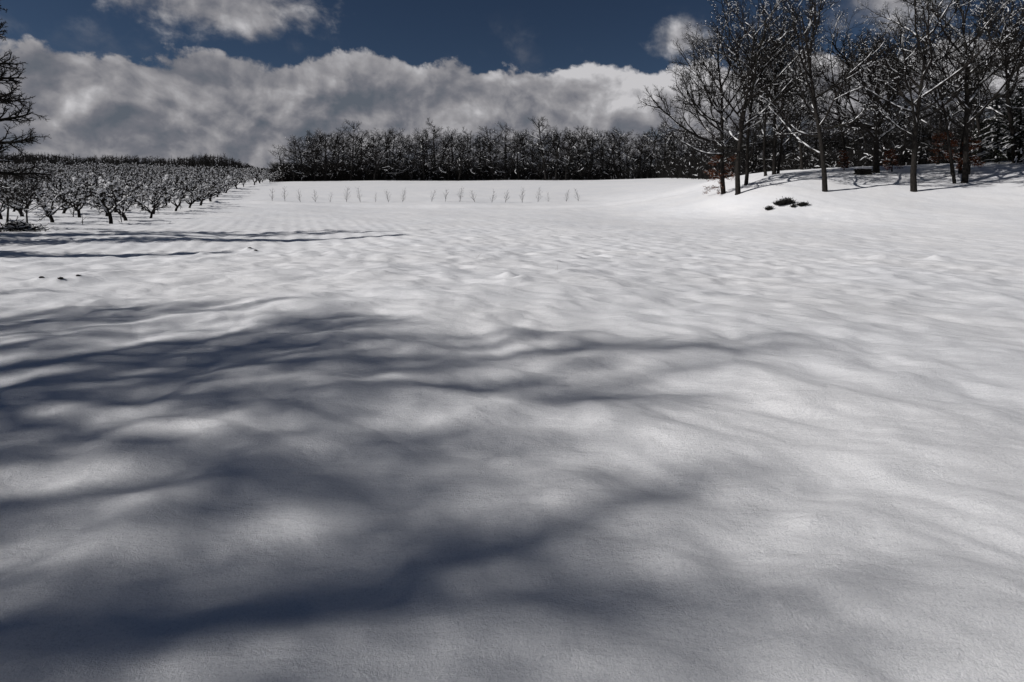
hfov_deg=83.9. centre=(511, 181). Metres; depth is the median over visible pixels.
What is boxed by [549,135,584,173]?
forest tree
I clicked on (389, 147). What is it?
forest tree
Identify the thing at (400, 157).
forest tree
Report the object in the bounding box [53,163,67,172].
apple tree
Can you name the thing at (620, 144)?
forest tree
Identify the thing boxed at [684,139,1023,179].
undergrowth
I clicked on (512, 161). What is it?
forest tree
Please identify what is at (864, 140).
forest tree
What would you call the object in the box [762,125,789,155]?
forest tree
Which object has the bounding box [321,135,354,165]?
forest tree
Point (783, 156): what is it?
forest tree
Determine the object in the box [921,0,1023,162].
oak tree
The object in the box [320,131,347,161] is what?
forest tree
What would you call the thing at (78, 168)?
apple tree
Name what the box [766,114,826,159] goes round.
forest tree
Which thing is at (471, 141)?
forest tree
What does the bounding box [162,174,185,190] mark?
apple tree
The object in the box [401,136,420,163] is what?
forest tree
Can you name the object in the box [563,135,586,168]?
forest tree
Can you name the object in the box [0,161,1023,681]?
ground
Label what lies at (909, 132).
forest tree
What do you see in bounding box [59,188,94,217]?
apple tree
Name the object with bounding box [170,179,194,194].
apple tree
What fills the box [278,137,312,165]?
forest tree
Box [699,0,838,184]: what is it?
oak tree
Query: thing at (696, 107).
oak tree
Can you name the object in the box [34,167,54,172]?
apple tree
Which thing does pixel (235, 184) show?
apple tree
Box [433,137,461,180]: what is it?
forest tree
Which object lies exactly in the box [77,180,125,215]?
apple tree
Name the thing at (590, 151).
forest tree
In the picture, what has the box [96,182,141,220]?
apple tree
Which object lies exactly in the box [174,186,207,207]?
apple tree
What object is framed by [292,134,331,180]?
forest tree
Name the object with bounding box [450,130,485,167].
forest tree
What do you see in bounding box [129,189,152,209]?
apple tree
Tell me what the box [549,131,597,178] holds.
forest tree
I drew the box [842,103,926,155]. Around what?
forest tree
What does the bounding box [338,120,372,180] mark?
forest tree
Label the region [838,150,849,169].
beech tree
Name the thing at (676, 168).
undergrowth
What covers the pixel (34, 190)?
apple tree
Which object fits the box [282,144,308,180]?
forest tree
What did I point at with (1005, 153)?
evergreen tree
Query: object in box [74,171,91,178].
apple tree
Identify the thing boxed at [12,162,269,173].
orchard trees
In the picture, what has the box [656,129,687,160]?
forest tree
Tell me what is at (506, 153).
forest tree
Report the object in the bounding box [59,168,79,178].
apple tree
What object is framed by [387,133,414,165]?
forest tree
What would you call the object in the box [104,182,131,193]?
apple tree
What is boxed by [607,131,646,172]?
forest tree
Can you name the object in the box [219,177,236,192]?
apple tree
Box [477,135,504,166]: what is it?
forest tree
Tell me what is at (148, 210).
apple tree
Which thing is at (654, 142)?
forest tree
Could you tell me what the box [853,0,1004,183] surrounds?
oak tree
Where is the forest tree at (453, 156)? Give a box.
[432,128,470,177]
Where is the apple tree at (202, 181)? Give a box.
[184,176,209,192]
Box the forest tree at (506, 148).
[486,135,528,168]
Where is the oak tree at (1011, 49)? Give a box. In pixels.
[976,0,1023,91]
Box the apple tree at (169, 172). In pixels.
[164,167,181,175]
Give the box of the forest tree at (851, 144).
[824,120,873,156]
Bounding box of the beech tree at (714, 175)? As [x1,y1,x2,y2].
[703,154,735,193]
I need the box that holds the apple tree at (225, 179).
[214,177,228,193]
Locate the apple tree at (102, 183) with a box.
[97,181,116,188]
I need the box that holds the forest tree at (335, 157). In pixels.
[319,140,346,180]
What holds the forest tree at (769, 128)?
on the ground
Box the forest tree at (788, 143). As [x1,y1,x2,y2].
[770,122,806,155]
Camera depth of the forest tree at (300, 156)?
152.49 m
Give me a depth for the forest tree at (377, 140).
180.43 m
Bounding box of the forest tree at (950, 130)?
[928,102,986,146]
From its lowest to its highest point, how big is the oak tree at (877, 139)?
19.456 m
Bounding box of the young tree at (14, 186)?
[0,155,46,221]
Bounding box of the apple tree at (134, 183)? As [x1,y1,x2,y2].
[121,176,144,190]
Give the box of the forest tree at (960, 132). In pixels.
[933,93,995,150]
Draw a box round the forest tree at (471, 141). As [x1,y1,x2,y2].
[454,126,479,179]
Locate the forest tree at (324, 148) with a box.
[310,133,334,164]
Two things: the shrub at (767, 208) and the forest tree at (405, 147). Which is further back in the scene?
the forest tree at (405, 147)
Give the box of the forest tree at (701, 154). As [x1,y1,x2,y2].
[691,140,714,159]
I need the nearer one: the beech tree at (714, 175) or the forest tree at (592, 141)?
the beech tree at (714, 175)
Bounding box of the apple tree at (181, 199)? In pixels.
[164,183,190,210]
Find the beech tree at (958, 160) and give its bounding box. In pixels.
[928,130,976,174]
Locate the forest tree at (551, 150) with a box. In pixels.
[537,133,570,169]
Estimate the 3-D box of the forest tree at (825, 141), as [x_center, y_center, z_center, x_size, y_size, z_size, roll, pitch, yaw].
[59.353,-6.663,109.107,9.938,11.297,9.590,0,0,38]
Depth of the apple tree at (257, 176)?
132.88 m
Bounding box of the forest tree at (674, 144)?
[658,130,690,162]
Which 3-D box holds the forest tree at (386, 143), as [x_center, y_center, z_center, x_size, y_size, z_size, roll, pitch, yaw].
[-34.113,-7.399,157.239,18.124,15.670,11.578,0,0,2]
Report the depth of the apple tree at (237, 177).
134.48 m
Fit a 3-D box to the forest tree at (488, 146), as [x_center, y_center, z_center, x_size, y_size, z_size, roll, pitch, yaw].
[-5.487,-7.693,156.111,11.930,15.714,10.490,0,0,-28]
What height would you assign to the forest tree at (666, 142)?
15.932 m
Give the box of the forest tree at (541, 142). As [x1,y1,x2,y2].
[513,116,562,179]
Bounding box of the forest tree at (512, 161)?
[499,129,534,179]
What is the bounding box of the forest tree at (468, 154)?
[451,143,487,178]
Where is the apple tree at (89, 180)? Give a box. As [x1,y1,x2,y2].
[66,173,102,192]
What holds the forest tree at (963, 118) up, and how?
on the ground
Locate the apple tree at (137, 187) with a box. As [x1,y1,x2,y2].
[119,176,141,190]
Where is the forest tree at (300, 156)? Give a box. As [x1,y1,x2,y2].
[279,135,318,180]
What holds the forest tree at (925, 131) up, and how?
on the ground
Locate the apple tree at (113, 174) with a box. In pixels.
[103,168,121,181]
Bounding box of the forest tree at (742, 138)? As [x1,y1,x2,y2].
[709,115,776,162]
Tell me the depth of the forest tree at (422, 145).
154.66 m
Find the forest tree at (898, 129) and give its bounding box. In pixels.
[879,112,919,145]
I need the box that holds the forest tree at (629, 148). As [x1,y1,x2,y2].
[617,136,637,163]
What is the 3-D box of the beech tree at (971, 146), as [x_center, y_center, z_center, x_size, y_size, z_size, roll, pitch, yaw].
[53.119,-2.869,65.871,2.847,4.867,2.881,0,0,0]
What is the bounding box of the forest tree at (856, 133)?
[832,109,872,150]
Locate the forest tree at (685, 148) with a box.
[674,133,705,157]
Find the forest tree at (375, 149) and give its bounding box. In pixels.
[360,134,392,166]
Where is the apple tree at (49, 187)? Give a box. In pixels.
[21,183,53,203]
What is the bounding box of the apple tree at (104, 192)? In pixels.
[85,185,113,205]
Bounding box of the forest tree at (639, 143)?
[628,137,658,169]
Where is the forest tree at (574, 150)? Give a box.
[546,131,596,175]
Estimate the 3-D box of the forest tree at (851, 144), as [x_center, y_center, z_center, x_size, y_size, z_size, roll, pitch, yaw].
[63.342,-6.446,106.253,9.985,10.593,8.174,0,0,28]
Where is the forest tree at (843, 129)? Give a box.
[817,115,863,150]
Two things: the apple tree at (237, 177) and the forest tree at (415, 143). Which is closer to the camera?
the apple tree at (237, 177)
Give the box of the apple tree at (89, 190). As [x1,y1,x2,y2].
[64,181,95,210]
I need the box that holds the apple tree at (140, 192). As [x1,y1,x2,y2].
[123,187,148,200]
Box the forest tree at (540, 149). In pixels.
[523,134,556,166]
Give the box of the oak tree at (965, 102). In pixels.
[852,0,1023,182]
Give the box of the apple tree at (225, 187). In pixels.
[207,180,231,196]
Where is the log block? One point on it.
(863, 171)
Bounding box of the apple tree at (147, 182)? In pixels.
[145,175,153,185]
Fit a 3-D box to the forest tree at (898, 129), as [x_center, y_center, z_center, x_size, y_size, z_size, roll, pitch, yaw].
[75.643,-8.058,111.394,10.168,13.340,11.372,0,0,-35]
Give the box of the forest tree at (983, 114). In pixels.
[963,105,1001,145]
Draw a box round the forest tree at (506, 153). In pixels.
[493,139,518,163]
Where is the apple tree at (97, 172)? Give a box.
[95,168,118,183]
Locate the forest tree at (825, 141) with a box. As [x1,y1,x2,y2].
[796,120,851,156]
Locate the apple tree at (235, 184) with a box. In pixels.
[226,172,243,188]
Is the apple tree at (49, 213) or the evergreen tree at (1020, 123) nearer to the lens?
the apple tree at (49, 213)
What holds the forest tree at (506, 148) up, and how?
on the ground
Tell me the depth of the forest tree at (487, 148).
162.21 m
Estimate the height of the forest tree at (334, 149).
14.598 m
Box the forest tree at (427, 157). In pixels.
[414,118,451,180]
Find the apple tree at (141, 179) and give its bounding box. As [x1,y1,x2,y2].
[131,170,151,188]
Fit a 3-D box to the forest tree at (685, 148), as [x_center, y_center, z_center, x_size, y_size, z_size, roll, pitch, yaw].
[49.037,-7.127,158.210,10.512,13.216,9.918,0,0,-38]
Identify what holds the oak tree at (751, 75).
on the ground
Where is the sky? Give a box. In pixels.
[0,0,1023,179]
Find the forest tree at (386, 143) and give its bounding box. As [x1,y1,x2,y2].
[362,128,418,179]
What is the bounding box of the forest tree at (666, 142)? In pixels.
[643,122,677,163]
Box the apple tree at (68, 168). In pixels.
[56,165,72,173]
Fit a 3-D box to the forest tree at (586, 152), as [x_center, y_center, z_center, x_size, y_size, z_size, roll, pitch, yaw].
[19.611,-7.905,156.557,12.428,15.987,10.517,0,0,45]
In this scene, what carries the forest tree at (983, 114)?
on the ground
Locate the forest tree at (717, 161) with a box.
[694,120,744,178]
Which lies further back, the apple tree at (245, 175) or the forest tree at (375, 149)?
the forest tree at (375, 149)
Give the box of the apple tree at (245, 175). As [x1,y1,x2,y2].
[238,168,250,182]
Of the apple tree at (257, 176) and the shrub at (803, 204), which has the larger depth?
the apple tree at (257, 176)
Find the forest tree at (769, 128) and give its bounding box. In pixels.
[745,122,776,155]
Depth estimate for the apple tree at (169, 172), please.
154.70 m
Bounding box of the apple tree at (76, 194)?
[41,184,92,212]
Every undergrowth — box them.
[263,154,724,181]
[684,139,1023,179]
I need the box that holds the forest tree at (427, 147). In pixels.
[406,128,444,170]
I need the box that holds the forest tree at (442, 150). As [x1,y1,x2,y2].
[423,133,458,168]
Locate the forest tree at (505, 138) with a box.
[478,122,527,179]
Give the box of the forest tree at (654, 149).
[641,138,670,165]
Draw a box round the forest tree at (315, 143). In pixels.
[299,127,322,157]
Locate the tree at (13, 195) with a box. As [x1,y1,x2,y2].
[0,166,56,222]
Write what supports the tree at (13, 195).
on the ground
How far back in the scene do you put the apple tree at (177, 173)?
148.22 m
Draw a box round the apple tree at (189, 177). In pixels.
[178,171,200,184]
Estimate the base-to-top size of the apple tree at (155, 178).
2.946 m
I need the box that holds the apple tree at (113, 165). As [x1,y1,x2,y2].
[100,163,115,170]
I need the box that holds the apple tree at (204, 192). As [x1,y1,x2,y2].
[188,184,215,201]
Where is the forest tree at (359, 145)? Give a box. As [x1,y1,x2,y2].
[346,130,377,168]
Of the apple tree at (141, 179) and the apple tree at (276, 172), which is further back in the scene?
the apple tree at (276, 172)
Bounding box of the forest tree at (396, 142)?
[379,127,404,178]
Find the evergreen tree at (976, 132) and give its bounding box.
[970,121,993,161]
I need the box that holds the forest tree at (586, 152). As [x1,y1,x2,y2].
[563,125,600,177]
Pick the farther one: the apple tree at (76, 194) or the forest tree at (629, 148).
the forest tree at (629, 148)
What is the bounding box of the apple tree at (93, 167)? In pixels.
[91,164,101,172]
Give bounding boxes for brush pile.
[0,216,49,231]
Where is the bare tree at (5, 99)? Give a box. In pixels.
[0,5,67,184]
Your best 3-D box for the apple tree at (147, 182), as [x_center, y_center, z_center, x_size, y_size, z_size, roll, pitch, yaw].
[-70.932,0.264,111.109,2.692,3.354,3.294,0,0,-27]
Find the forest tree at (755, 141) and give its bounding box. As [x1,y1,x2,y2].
[731,118,768,174]
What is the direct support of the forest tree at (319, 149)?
on the ground
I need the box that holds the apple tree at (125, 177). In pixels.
[117,169,135,186]
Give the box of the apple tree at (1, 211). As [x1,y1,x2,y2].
[0,189,20,218]
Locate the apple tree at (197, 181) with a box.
[176,177,200,194]
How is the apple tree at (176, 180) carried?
on the ground
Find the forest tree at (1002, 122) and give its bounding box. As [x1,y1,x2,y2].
[970,94,1023,153]
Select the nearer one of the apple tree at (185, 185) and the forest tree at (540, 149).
the apple tree at (185, 185)
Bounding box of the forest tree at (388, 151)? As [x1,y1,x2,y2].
[371,137,404,169]
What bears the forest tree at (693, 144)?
on the ground
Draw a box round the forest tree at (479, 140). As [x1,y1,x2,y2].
[463,134,497,179]
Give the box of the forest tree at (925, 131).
[896,115,957,146]
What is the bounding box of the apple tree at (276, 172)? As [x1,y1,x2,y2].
[271,171,283,181]
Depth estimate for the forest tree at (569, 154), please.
151.86 m
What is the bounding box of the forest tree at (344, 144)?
[327,131,354,162]
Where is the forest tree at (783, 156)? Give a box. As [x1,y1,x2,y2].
[755,117,812,160]
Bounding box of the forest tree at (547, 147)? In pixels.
[521,136,563,167]
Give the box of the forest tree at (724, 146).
[704,124,734,167]
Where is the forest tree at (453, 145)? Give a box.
[436,126,465,168]
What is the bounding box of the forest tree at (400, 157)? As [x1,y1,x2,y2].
[390,138,414,178]
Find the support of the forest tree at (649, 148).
on the ground
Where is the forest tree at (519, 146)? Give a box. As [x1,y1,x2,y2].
[501,130,537,165]
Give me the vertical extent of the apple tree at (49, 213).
3.606 m
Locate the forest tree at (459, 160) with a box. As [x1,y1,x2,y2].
[448,135,481,180]
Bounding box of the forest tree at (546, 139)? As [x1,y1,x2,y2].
[543,131,572,172]
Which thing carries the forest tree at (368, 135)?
on the ground
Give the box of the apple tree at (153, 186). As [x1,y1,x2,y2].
[146,185,159,194]
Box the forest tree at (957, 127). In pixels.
[927,108,998,144]
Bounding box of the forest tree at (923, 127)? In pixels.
[895,106,944,151]
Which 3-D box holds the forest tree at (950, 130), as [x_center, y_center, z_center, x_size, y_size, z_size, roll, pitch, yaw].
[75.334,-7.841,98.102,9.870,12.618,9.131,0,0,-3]
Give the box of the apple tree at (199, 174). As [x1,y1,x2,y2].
[191,171,207,179]
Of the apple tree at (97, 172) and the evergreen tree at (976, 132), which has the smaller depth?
the evergreen tree at (976, 132)
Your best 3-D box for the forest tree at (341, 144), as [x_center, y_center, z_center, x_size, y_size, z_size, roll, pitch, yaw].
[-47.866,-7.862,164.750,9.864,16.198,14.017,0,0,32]
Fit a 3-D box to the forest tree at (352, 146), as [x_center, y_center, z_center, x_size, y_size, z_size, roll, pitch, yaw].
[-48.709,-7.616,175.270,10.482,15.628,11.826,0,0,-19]
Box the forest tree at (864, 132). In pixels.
[855,110,897,150]
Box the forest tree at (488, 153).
[476,135,500,165]
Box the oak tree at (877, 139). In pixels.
[782,20,938,172]
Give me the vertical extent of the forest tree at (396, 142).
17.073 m
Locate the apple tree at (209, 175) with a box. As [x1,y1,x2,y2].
[201,171,220,183]
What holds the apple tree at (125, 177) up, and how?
on the ground
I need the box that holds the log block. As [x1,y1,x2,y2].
[853,168,872,174]
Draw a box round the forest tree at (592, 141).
[576,132,602,169]
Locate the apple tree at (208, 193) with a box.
[191,184,217,205]
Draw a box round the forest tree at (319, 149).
[300,130,327,171]
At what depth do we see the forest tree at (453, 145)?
170.54 m
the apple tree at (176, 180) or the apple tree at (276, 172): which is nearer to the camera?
the apple tree at (176, 180)
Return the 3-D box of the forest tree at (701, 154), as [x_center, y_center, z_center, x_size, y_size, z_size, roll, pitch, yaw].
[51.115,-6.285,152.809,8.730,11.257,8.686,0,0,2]
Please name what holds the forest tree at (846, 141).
on the ground
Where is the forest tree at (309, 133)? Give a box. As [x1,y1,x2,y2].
[288,130,323,163]
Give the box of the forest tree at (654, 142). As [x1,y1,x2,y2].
[630,124,677,164]
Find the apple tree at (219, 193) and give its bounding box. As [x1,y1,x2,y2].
[197,178,224,201]
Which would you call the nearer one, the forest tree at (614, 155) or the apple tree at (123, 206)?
the apple tree at (123, 206)
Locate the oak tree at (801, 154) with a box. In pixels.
[756,32,836,169]
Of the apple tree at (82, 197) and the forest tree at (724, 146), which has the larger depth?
the forest tree at (724, 146)
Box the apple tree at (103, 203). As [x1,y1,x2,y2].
[89,188,136,223]
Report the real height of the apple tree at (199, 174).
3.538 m
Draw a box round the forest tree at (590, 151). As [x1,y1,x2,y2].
[576,136,603,169]
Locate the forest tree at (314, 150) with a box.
[304,138,334,162]
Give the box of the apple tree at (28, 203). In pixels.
[0,179,47,216]
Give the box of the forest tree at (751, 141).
[743,125,766,156]
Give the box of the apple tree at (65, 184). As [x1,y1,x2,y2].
[44,176,75,193]
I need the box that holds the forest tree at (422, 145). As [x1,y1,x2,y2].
[410,128,442,180]
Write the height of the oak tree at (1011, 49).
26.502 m
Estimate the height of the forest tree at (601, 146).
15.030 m
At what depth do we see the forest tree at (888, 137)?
108.00 m
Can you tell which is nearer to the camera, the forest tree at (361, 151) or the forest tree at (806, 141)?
the forest tree at (806, 141)
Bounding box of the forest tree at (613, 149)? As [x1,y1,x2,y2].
[591,133,631,179]
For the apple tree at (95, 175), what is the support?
on the ground
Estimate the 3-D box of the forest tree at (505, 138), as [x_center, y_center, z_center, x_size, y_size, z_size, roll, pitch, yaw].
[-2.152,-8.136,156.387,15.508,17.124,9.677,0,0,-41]
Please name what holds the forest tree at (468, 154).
on the ground
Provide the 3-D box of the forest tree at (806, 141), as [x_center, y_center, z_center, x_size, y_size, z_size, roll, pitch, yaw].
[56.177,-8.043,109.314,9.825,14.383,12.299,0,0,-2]
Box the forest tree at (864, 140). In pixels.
[845,114,894,154]
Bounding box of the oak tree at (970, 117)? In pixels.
[919,0,1023,173]
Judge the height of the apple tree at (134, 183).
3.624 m
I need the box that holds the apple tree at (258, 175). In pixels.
[250,168,263,182]
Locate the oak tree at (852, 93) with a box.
[792,5,895,167]
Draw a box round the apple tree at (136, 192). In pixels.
[124,186,141,198]
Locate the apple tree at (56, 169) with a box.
[39,165,59,176]
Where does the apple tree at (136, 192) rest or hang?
on the ground
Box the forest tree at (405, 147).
[396,133,425,165]
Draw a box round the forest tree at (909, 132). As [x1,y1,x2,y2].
[880,103,940,148]
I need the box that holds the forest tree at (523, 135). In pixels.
[503,130,540,172]
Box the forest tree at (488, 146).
[471,126,514,179]
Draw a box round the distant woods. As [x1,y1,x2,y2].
[0,151,271,173]
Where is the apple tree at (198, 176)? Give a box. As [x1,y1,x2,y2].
[194,172,217,186]
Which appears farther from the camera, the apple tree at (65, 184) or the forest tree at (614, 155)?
the forest tree at (614, 155)
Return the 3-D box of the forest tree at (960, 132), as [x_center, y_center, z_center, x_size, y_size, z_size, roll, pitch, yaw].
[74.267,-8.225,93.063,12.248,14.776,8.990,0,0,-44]
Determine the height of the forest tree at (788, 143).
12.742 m
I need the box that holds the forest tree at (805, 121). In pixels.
[785,107,840,155]
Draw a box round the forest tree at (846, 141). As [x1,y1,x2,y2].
[823,116,868,152]
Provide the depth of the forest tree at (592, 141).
163.88 m
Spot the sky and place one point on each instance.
(236, 79)
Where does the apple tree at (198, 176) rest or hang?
on the ground
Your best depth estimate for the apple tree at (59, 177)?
101.58 m
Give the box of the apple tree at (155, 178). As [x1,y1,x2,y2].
[149,175,163,184]
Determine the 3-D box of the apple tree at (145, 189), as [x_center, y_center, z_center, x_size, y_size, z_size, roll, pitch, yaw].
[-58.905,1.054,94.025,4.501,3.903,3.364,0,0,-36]
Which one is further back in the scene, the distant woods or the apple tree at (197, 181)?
the distant woods
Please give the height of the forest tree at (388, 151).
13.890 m
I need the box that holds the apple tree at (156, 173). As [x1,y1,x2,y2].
[139,169,158,184]
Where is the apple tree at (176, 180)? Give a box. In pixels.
[170,175,192,192]
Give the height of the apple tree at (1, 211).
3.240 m
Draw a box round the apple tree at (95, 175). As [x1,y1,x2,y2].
[83,173,106,183]
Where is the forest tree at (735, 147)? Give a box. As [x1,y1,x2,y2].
[710,120,758,175]
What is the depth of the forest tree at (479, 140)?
158.51 m
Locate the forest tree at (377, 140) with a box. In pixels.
[367,128,385,162]
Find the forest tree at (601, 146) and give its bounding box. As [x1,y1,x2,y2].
[591,135,613,178]
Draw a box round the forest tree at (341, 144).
[323,127,356,165]
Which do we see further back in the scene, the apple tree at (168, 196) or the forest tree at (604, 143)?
the forest tree at (604, 143)
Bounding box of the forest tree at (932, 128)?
[899,103,958,147]
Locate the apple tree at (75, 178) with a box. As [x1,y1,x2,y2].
[64,176,88,186]
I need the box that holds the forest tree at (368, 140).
[342,137,380,164]
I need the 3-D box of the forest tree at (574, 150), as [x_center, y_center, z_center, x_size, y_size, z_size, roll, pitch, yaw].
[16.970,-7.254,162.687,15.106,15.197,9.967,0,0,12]
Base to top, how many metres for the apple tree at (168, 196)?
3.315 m
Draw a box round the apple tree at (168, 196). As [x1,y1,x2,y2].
[149,188,174,213]
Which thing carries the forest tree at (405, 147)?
on the ground
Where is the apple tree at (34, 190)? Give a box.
[9,170,47,208]
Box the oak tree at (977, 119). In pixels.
[925,0,1023,161]
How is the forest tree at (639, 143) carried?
on the ground
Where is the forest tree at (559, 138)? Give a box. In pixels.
[527,126,580,179]
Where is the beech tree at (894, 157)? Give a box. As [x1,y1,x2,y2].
[881,149,903,171]
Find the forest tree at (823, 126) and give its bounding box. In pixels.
[811,116,860,157]
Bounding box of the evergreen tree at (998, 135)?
[972,92,1022,163]
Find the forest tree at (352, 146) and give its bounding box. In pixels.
[341,131,369,168]
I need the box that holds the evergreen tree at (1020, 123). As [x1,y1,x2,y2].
[992,84,1023,164]
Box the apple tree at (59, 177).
[40,168,70,190]
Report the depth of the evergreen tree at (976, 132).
78.94 m
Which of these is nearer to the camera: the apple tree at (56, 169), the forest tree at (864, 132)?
the forest tree at (864, 132)
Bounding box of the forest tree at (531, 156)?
[514,138,544,179]
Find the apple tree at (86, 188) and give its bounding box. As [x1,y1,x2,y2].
[67,181,93,201]
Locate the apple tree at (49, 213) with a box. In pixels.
[27,186,71,222]
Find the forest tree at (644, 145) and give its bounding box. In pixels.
[625,132,657,174]
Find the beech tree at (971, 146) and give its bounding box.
[954,137,985,173]
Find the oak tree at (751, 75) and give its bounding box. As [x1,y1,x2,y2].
[689,0,828,194]
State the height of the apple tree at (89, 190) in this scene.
3.601 m
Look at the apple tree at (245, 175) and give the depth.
140.48 m
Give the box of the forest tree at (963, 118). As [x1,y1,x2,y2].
[943,103,990,150]
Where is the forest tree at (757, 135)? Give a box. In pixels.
[724,111,786,166]
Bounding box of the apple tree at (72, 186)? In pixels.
[58,181,83,191]
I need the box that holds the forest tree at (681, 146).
[668,133,689,155]
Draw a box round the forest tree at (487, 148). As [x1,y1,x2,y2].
[466,129,508,177]
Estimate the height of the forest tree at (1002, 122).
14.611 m
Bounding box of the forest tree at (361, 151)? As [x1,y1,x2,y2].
[347,130,377,180]
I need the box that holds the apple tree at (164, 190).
[158,182,184,202]
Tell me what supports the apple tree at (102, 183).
on the ground
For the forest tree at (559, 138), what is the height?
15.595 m
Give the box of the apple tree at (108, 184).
[89,176,118,197]
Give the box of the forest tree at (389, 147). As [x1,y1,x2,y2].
[356,139,398,180]
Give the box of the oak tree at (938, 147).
[899,11,1000,164]
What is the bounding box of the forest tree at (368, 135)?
[351,132,396,168]
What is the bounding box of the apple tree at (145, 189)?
[141,177,169,193]
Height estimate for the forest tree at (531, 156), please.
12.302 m
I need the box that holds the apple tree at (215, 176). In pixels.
[209,168,224,180]
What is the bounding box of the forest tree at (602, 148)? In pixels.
[586,129,612,165]
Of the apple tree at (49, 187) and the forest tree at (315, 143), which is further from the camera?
the forest tree at (315, 143)
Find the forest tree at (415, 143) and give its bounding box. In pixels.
[401,137,429,180]
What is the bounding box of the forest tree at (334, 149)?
[299,131,351,180]
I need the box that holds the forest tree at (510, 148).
[504,130,531,167]
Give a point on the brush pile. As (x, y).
(16, 225)
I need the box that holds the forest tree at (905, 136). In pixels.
[878,103,933,151]
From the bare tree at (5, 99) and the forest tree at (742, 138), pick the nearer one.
the bare tree at (5, 99)
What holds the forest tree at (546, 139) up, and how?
on the ground
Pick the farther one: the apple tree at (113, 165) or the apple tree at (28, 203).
the apple tree at (113, 165)
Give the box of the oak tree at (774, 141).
[721,23,835,175]
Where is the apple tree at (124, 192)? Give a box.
[103,180,136,212]
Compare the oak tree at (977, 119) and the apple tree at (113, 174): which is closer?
the oak tree at (977, 119)
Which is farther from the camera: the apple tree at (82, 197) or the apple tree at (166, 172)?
the apple tree at (166, 172)
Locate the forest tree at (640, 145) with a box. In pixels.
[626,131,653,163]
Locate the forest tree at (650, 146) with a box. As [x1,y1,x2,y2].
[641,131,661,165]
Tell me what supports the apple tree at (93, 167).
on the ground
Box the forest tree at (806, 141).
[776,107,836,161]
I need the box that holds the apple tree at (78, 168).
[72,160,86,175]
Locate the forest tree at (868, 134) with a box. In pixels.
[847,111,903,150]
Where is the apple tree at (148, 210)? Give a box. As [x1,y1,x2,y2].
[135,194,170,217]
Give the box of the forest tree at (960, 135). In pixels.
[943,105,990,144]
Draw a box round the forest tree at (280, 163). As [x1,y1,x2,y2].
[266,145,289,181]
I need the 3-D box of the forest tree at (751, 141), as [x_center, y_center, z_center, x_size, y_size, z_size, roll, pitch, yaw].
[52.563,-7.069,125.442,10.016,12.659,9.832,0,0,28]
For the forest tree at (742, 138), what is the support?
on the ground
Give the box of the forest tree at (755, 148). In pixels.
[749,124,790,164]
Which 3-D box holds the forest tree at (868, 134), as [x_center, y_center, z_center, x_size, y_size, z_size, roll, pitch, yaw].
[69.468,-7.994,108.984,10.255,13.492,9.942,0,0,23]
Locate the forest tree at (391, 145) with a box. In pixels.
[375,128,404,164]
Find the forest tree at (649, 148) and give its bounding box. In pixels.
[634,133,665,165]
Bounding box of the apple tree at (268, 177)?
[264,173,277,181]
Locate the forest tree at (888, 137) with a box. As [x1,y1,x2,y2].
[867,114,911,148]
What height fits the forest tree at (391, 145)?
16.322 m
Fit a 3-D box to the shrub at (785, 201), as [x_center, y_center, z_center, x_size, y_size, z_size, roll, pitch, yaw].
[28.595,2.013,59.496,2.524,0.938,1.672,0,0,-10]
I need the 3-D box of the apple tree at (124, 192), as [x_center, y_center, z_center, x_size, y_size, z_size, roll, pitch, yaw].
[-44.477,1.782,64.226,3.664,3.916,3.193,0,0,-2]
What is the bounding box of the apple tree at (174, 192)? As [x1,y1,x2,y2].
[151,186,181,205]
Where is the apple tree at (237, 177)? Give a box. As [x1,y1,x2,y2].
[232,171,244,183]
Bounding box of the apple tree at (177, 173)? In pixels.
[170,165,188,174]
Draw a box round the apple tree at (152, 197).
[141,191,166,207]
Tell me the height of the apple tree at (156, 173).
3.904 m
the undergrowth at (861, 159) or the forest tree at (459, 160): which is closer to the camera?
the undergrowth at (861, 159)
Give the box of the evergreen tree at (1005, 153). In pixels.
[985,85,1023,161]
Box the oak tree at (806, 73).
[747,0,952,191]
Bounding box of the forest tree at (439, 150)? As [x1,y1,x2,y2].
[429,136,451,175]
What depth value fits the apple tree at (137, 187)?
95.00 m
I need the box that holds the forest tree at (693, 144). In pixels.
[674,128,712,159]
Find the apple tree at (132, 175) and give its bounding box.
[121,170,138,184]
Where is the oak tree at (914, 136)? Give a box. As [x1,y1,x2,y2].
[839,0,1023,191]
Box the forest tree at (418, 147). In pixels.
[408,131,432,165]
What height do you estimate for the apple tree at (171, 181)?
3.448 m
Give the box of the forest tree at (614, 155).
[602,141,630,167]
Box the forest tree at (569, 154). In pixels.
[549,128,585,179]
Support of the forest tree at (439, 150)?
on the ground
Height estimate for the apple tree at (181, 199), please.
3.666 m
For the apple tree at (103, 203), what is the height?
3.356 m
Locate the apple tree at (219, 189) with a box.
[202,182,224,197]
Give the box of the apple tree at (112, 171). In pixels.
[103,167,122,178]
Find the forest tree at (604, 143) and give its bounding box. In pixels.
[594,131,633,178]
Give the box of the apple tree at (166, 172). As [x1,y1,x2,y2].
[155,168,168,178]
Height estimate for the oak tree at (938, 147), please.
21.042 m
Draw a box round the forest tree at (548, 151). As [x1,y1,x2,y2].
[533,132,562,179]
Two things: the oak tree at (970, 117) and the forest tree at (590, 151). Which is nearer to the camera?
the oak tree at (970, 117)
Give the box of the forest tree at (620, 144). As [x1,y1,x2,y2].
[596,126,643,167]
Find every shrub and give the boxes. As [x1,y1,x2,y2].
[763,206,773,210]
[773,196,798,204]
[796,202,810,205]
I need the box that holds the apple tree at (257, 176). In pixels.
[249,172,263,184]
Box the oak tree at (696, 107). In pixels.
[638,0,785,193]
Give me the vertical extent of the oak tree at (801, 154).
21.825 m
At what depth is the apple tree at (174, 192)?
78.20 m
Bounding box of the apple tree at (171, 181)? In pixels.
[157,178,175,188]

